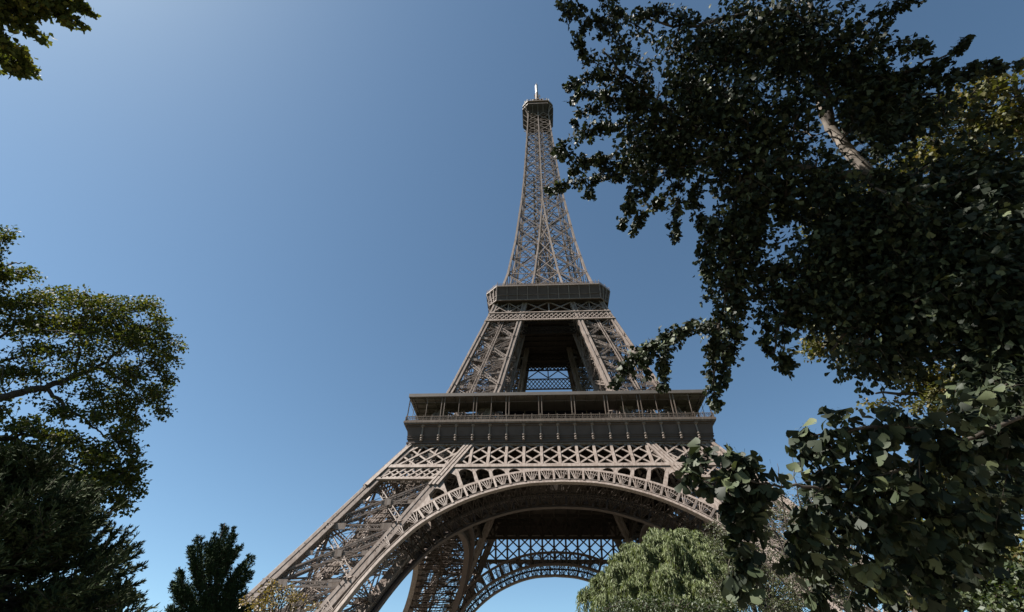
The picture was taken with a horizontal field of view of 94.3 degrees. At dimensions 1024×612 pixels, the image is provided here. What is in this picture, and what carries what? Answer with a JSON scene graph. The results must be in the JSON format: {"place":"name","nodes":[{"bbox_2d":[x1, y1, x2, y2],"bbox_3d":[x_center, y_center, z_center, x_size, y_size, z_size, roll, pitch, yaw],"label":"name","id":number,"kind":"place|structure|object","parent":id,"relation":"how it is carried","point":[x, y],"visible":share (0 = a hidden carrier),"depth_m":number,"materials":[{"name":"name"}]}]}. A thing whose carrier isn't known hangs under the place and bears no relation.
{"place":"outdoors","nodes":[
{"label":"outdoors","id":0,"kind":"place"},
{"bbox_2d":[0,0,1023,611],"label":"sky","id":1,"kind":"structure","parent":0,"point":[322,198],"materials":[{"name":"blue"}]},
{"label":"ground","id":2,"kind":"structure","parent":0,"visible":0},
{"bbox_2d":[0,0,101,80],"bbox_3d":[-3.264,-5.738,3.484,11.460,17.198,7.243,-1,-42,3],"label":"broadleaf tree","id":3,"kind":"object","parent":2,"relation":"on","point":[24,17],"visible":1,"depth_m":5.43,"materials":[{"name":"green plant"}]},
{"bbox_2d":[0,438,162,611],"bbox_3d":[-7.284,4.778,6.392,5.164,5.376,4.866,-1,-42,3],"label":"pine tree","id":4,"kind":"object","parent":2,"relation":"on","point":[53,531],"visible":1,"depth_m":6.95,"materials":[{"name":"green plant"}]},
{"bbox_2d":[0,224,188,517],"bbox_3d":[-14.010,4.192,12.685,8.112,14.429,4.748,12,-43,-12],"label":"broadleaf tree","id":5,"kind":"object","parent":2,"relation":"on","point":[117,475],"visible":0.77,"depth_m":14.89,"materials":[{"name":"green plant"}]},
{"bbox_2d":[107,578,140,611],"bbox_3d":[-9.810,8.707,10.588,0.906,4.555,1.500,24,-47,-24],"label":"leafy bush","id":6,"kind":"object","parent":2,"relation":"on","point":[128,606],"visible":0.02,"depth_m":11.88,"materials":[{"name":"green plant"}]},
{"bbox_2d":[164,523,257,611],"bbox_3d":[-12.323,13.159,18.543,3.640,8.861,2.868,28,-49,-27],"label":"cypress tree","id":7,"kind":"object","parent":2,"relation":"on","point":[217,563],"visible":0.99,"depth_m":19.35,"materials":[{"name":"green plant"}]},
{"bbox_2d":[238,578,321,611],"bbox_3d":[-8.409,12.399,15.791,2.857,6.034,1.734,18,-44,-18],"label":"yellow shrub","id":8,"kind":"object","parent":2,"relation":"on","point":[267,599],"visible":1,"depth_m":17.24,"materials":[{"name":"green plant"}]},
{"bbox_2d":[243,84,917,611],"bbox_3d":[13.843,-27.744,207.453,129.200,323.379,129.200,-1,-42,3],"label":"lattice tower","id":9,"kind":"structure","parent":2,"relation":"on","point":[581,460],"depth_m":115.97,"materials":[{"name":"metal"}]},
{"bbox_2d":[597,591,734,611],"bbox_3d":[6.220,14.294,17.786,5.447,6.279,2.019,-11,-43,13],"label":"leafy bush","id":10,"kind":"object","parent":2,"relation":"on","point":[646,606],"visible":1,"depth_m":19.41,"materials":[{"name":"green plant"}]},
{"bbox_2d":[576,527,774,611],"bbox_3d":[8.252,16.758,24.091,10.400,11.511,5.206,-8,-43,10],"label":"willow tree","id":11,"kind":"object","parent":2,"relation":"on","point":[661,562],"visible":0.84,"depth_m":25.41,"materials":[{"name":"green plant"}]},
{"bbox_2d":[696,510,809,611],"bbox_3d":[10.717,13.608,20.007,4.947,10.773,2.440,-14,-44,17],"label":"young tree","id":12,"kind":"object","parent":2,"relation":"on","point":[776,602],"visible":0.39,"depth_m":21.28,"materials":[{"name":"green plant"}]},
{"bbox_2d":[543,0,1023,611],"bbox_3d":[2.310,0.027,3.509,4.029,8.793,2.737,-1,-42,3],"label":"ginkgo tree","id":13,"kind":"object","parent":2,"relation":"on","point":[915,260],"visible":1,"depth_m":3.81,"materials":[{"name":"green plant"}]},
{"bbox_2d":[765,457,882,611],"bbox_3d":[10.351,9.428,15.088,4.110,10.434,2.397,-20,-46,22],"label":"young tree","id":14,"kind":"object","parent":2,"relation":"on","point":[786,586],"visible":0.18,"depth_m":16.29,"materials":[{"name":"green plant"}]},
{"bbox_2d":[795,69,1023,611],"bbox_3d":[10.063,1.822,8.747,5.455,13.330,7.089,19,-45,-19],"label":"broadleaf tree","id":15,"kind":"object","parent":2,"relation":"on","point":[1002,117],"visible":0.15,"depth_m":10.26,"materials":[{"name":"green plant"}]},
{"bbox_2d":[945,554,1023,611],"bbox_3d":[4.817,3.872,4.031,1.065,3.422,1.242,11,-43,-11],"label":"leafy bush","id":16,"kind":"object","parent":2,"relation":"on","point":[1008,593],"visible":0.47,"depth_m":4.62,"materials":[{"name":"green plant"}]}
]}

